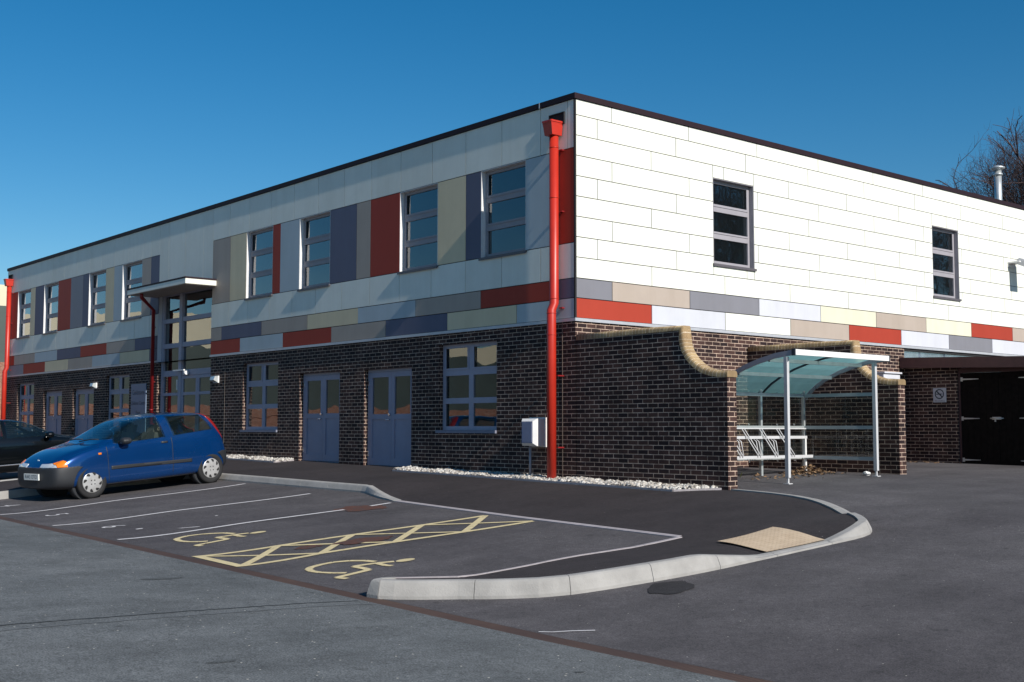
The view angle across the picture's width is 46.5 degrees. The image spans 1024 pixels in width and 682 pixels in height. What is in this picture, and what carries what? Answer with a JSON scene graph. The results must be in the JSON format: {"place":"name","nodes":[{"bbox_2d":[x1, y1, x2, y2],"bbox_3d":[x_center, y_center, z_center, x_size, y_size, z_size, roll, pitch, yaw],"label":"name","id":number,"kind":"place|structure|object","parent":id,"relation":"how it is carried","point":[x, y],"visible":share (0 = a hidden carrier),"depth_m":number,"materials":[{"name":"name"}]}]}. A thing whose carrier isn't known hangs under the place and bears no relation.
{"place":"outdoors","nodes":[
{"label":"outdoors","id":0,"kind":"place"},
{"bbox_2d":[0,480,24,490],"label":"pavement","id":1,"kind":"structure","parent":0,"point":[9,485],"depth_m":24.11,"materials":[{"name":"concrete"}]},
{"bbox_2d":[0,519,736,681],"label":"road","id":2,"kind":"structure","parent":0,"point":[76,609],"depth_m":9.13,"materials":[{"name":"grey asphalt"}]},
{"bbox_2d":[0,516,771,681],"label":"drain channel","id":3,"kind":"object","parent":2,"relation":"on","point":[656,661],"visible":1,"depth_m":10.25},
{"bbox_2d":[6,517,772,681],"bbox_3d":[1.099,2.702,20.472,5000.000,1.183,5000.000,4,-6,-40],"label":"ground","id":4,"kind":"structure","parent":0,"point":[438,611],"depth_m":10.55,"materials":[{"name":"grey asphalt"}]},
{"bbox_2d":[0,285,6,418],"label":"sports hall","id":5,"kind":"structure","parent":4,"relation":"on","point":[3,292],"depth_m":70.50,"materials":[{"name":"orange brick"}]},
{"bbox_2d":[0,475,189,499],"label":"kerb","id":6,"kind":"structure","parent":4,"relation":"on","point":[17,493],"depth_m":23.20,"materials":[{"name":"concrete"}]},
{"bbox_2d":[218,473,400,500],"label":"kerb","id":7,"kind":"structure","parent":4,"relation":"on","point":[371,490],"depth_m":22.07,"materials":[{"name":"concrete"}]},
{"bbox_2d":[5,92,1023,476],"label":"office building","id":8,"kind":"structure","parent":4,"relation":"on","point":[387,308],"depth_m":25.67,"materials":[{"name":"tile"}]},
{"bbox_2d":[0,279,13,435],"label":"drainpipe","id":9,"kind":"object","parent":8,"relation":"attached to","point":[8,283],"visible":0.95,"depth_m":43.28,"materials":[{"name":"red metal"}]},
{"bbox_2d":[15,288,31,339],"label":"window","id":10,"kind":"structure","parent":8,"relation":"in","point":[21,321],"depth_m":43.03,"materials":[{"name":"grey metal"}]},
{"bbox_2d":[14,383,33,430],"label":"window","id":11,"kind":"structure","parent":8,"relation":"in","point":[28,396],"depth_m":42.14,"materials":[{"name":"grey metal"}]},
{"bbox_2d":[42,281,58,334],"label":"window","id":12,"kind":"structure","parent":8,"relation":"in","point":[48,300],"depth_m":40.97,"materials":[{"name":"grey metal"}]},
{"bbox_2d":[46,390,61,433],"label":"door","id":13,"kind":"structure","parent":8,"relation":"in","point":[53,423],"depth_m":40.06,"materials":[{"name":"grey metal"}]},
{"bbox_2d":[75,388,93,436],"bbox_3d":[-13.561,2.505,37.910,0.141,1.985,1.770,4,-6,-40],"label":"door","id":14,"kind":"structure","parent":8,"relation":"in","point":[83,423],"depth_m":37.97,"materials":[{"name":"grey metal"}]},
{"bbox_2d":[90,383,96,388],"bbox_3d":[-13.043,1.390,37.098,0.149,0.180,0.260,4,-6,-40],"label":"wall lamp","id":15,"kind":"object","parent":8,"relation":"attached to","point":[93,385],"visible":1,"depth_m":37.03,"materials":[{"name":"metal"}]},
{"bbox_2d":[86,269,105,326],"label":"window","id":16,"kind":"structure","parent":8,"relation":"in","point":[93,289],"depth_m":37.87,"materials":[{"name":"grey metal"}]},
{"bbox_2d":[103,374,129,430],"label":"window","id":17,"kind":"structure","parent":8,"relation":"in","point":[121,390],"depth_m":35.95,"materials":[{"name":"grey metal"}]},
{"bbox_2d":[120,259,142,321],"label":"window","id":18,"kind":"structure","parent":8,"relation":"in","point":[126,283],"depth_m":35.84,"materials":[{"name":"grey metal"}]},
{"bbox_2d":[131,383,146,432],"bbox_3d":[-10.834,1.960,34.544,0.028,1.430,1.040,4,-6,-40],"label":"notice board","id":19,"kind":"object","parent":8,"relation":"attached to","point":[138,397],"visible":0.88,"depth_m":34.47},
{"bbox_2d":[140,294,155,423],"bbox_3d":[-10.205,0.948,33.267,0.118,4.460,1.168,0,-4,2],"label":"drainpipe","id":20,"kind":"object","parent":8,"relation":"attached to","point":[153,327],"visible":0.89,"depth_m":33.69,"materials":[{"name":"red metal"}]},
{"bbox_2d":[210,376,218,382],"bbox_3d":[-7.711,0.992,30.854,0.149,0.180,0.260,4,-6,-40],"label":"wall lamp","id":21,"kind":"object","parent":8,"relation":"attached to","point":[214,379],"visible":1,"depth_m":30.79,"materials":[{"name":"metal"}]},
{"bbox_2d":[244,225,273,300],"bbox_3d":[-6.175,-1.908,29.501,0.265,1.733,1.390,4,-6,-40],"label":"window","id":22,"kind":"structure","parent":8,"relation":"in","point":[252,253],"depth_m":29.91,"materials":[{"name":"grey metal"}]},
{"bbox_2d":[240,361,277,431],"bbox_3d":[-6.133,1.376,29.184,0.210,1.710,1.820,4,-6,-40],"label":"window","id":23,"kind":"structure","parent":8,"relation":"in","point":[264,406],"depth_m":29.23,"materials":[{"name":"grey metal"}]},
{"bbox_2d":[297,210,330,291],"bbox_3d":[-4.482,-2.053,27.519,0.265,1.733,1.410,4,-6,-40],"label":"window","id":24,"kind":"structure","parent":8,"relation":"in","point":[304,264],"depth_m":27.91,"materials":[{"name":"grey metal"}]},
{"bbox_2d":[302,371,339,462],"bbox_3d":[-4.293,1.751,27.059,0.141,2.068,1.730,4,-6,-40],"label":"door","id":25,"kind":"structure","parent":8,"relation":"in","point":[320,430],"depth_m":27.08,"materials":[{"name":"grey metal"}]},
{"bbox_2d":[367,367,411,466],"bbox_3d":[-2.532,1.624,24.996,0.141,2.096,1.740,4,-6,-40],"label":"door","id":26,"kind":"structure","parent":8,"relation":"in","point":[389,435],"depth_m":25.01,"materials":[{"name":"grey metal"}]},
{"bbox_2d":[397,183,437,274],"bbox_3d":[-1.845,-2.279,24.434,0.265,1.733,1.380,4,-6,-40],"label":"window","id":27,"kind":"structure","parent":8,"relation":"in","point":[405,217],"depth_m":24.74,"materials":[{"name":"grey metal"}]},
{"bbox_2d":[435,341,496,432],"bbox_3d":[-0.837,0.907,22.987,0.210,1.740,1.850,4,-6,-40],"label":"window","id":28,"kind":"structure","parent":8,"relation":"in","point":[471,370],"depth_m":23.02,"materials":[{"name":"grey metal"}]},
{"bbox_2d":[478,160,526,260],"bbox_3d":[-0.098,-2.429,22.388,0.265,1.733,1.370,4,-6,-40],"label":"window","id":29,"kind":"structure","parent":8,"relation":"in","point":[487,199],"depth_m":22.68,"materials":[{"name":"grey metal"}]},
{"bbox_2d":[522,417,546,474],"bbox_3d":[0.399,1.897,21.072,0.365,1.085,0.430,4,-6,-40],"label":"meter box","id":30,"kind":"object","parent":8,"relation":"attached to","point":[534,432],"visible":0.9,"depth_m":20.95,"materials":[{"name":"plastic"}]},
{"bbox_2d":[522,421,532,442],"bbox_3d":[0.263,1.606,20.977,0.006,0.380,0.290,4,-6,-40],"label":"door","id":31,"kind":"structure","parent":30,"relation":"in","point":[527,426],"depth_m":20.96,"materials":[{"name":"plastic"}]},
{"bbox_2d":[542,119,564,477],"bbox_3d":[0.728,-0.750,20.922,0.320,6.308,0.266,4,-6,-40],"label":"drainpipe","id":32,"kind":"object","parent":8,"relation":"attached to","point":[552,128],"visible":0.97,"depth_m":20.89,"materials":[{"name":"red metal"}]},
{"bbox_2d":[712,178,756,270],"bbox_3d":[4.343,-2.292,23.711,1.320,1.740,0.265,4,-6,-40],"label":"window","id":33,"kind":"structure","parent":8,"relation":"in","point":[747,213],"depth_m":23.96,"materials":[{"name":"grey metal"}]},
{"bbox_2d":[877,371,901,378],"bbox_3d":[8.493,0.834,26.793,0.710,0.270,0.199,4,-6,-40],"label":"vent hood","id":34,"kind":"object","parent":8,"relation":"attached to","point":[891,375],"visible":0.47,"depth_m":26.72,"materials":[{"name":"white metal"}]},
{"bbox_2d":[931,226,961,300],"bbox_3d":[10.432,-1.861,28.882,1.260,1.740,0.265,4,-6,-40],"label":"window","id":35,"kind":"structure","parent":8,"relation":"in","point":[952,252],"depth_m":29.19,"materials":[{"name":"grey metal"}]},
{"bbox_2d":[1007,258,1023,267],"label":"floodlight","id":36,"kind":"object","parent":8,"relation":"attached to","point":[1013,264],"visible":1,"depth_m":30.68,"materials":[{"name":"metal"}]},
{"bbox_2d":[394,500,681,536],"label":"kerb","id":37,"kind":"structure","parent":4,"relation":"on","point":[565,522],"depth_m":16.22,"materials":[{"name":"concrete"}]},
{"bbox_2d":[396,536,681,577],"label":"kerb","id":38,"kind":"structure","parent":4,"relation":"on","point":[664,540],"depth_m":12.37,"materials":[{"name":"concrete"}]},
{"bbox_2d":[367,540,831,607],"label":"kerb","id":39,"kind":"structure","parent":4,"relation":"on","point":[391,588],"depth_m":11.25,"materials":[{"name":"concrete"}]},
{"bbox_2d":[576,325,737,489],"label":"wing wall","id":40,"kind":"structure","parent":4,"relation":"on","point":[656,404],"depth_m":19.20,"materials":[{"name":"brick"}]},
{"bbox_2d":[731,489,871,543],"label":"kerb","id":41,"kind":"structure","parent":4,"relation":"on","point":[860,527],"depth_m":13.68,"materials":[{"name":"concrete"}]},
{"bbox_2d":[748,340,906,474],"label":"wing wall","id":42,"kind":"structure","parent":4,"relation":"on","point":[841,411],"depth_m":22.00,"materials":[{"name":"brick"}]},
{"bbox_2d":[900,356,1023,465],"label":"bin store","id":43,"kind":"structure","parent":4,"relation":"on","point":[977,417],"depth_m":26.22,"materials":[{"name":"brick"}]},
{"bbox_2d":[933,388,946,401],"bbox_3d":[9.577,1.213,26.675,0.013,0.320,0.315,4,-6,-40],"label":"no smoking sign","id":44,"kind":"object","parent":43,"relation":"attached to","point":[939,394],"visible":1,"depth_m":26.67,"materials":[{"name":"white plastic"}]},
{"bbox_2d":[960,372,1000,464],"bbox_3d":[10.227,1.708,26.002,0.048,2.035,0.865,4,-6,-40],"label":"door leaf","id":45,"kind":"structure","parent":43,"relation":"in","point":[979,391],"depth_m":25.99,"materials":[{"name":"wood"}]},
{"bbox_2d":[998,371,1023,465],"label":"door leaf","id":46,"kind":"structure","parent":43,"relation":"in","point":[1011,383],"depth_m":25.45,"materials":[{"name":"metal"}]},
{"bbox_2d":[935,109,1023,205],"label":"bare tree","id":47,"kind":"object","parent":4,"relation":"on","point":[1011,191],"visible":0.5,"depth_m":49.90,"materials":[{"name":"brown plant"}]},
{"bbox_2d":[0,461,1023,681],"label":"car park","id":48,"kind":"structure","parent":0,"point":[923,581],"depth_m":12.60,"materials":[{"name":"grey asphalt"}]},
{"bbox_2d":[0,419,96,472],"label":"parked saloon","id":49,"kind":"object","parent":48,"relation":"on","point":[19,448],"visible":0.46,"depth_m":27.21,"materials":[{"name":"black paint"}]},
{"bbox_2d":[18,412,225,498],"bbox_3d":[-7.653,2.226,23.546,2.000,1.527,3.928,-3,-1,40],"label":"parked hatchback","id":50,"kind":"object","parent":48,"relation":"on","point":[174,448],"visible":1,"depth_m":22.92,"materials":[{"name":"blue paint"}]},
{"bbox_2d":[737,428,812,472],"bbox_3d":[4.433,1.952,20.715,2.483,0.878,0.178,4,-6,-40],"label":"cycle rack","id":51,"kind":"object","parent":48,"relation":"on","point":[805,456],"visible":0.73,"depth_m":20.77,"materials":[{"name":"metal"}]},
{"bbox_2d":[734,348,889,483],"bbox_3d":[4.945,1.307,20.353,2.745,2.155,1.746,4,-6,-40],"label":"cycle shelter","id":52,"kind":"object","parent":48,"relation":"on","point":[795,372],"visible":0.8,"depth_m":20.60,"materials":[{"name":"paint"}]},
{"bbox_2d":[738,461,960,479],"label":"fallen leaves","id":53,"kind":"object","parent":48,"relation":"on","point":[810,468],"visible":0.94,"depth_m":21.28,"materials":[{"name":"brown plant"}]},
{"bbox_2d":[0,0,1023,284],"label":"sky","id":54,"kind":"structure","parent":0,"point":[117,116],"materials":[{"name":"blue"}]},
{"bbox_2d":[222,459,857,578],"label":"pavement","id":55,"kind":"structure","parent":0,"point":[726,522],"depth_m":16.57,"materials":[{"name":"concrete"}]},
{"bbox_2d":[226,454,293,461],"bbox_3d":[-6.579,2.851,29.123,0.519,0.155,4.170,4,-6,-40],"label":"cobble strip","id":56,"kind":"object","parent":55,"relation":"on","point":[239,456],"visible":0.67,"depth_m":28.45,"materials":[{"name":"white stone"}]},
{"bbox_2d":[226,458,293,462],"bbox_3d":[-6.585,2.895,29.093,0.497,0.092,4.123,4,-6,-40],"label":"edging","id":57,"kind":"object","parent":55,"relation":"on","point":[257,460],"visible":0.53,"depth_m":28.01,"materials":[{"name":"concrete"}]},
{"bbox_2d":[393,465,717,488],"bbox_3d":[0.378,2.396,20.974,0.517,0.236,7.998,4,-6,-40],"label":"cobble strip","id":58,"kind":"object","parent":55,"relation":"on","point":[636,483],"visible":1,"depth_m":20.23,"materials":[{"name":"white stone"}]},
{"bbox_2d":[392,469,721,491],"bbox_3d":[0.389,2.419,20.931,0.510,0.193,8.058,4,-6,-40],"label":"edging","id":59,"kind":"object","parent":55,"relation":"on","point":[615,486],"visible":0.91,"depth_m":19.91,"materials":[{"name":"concrete"}]}
]}

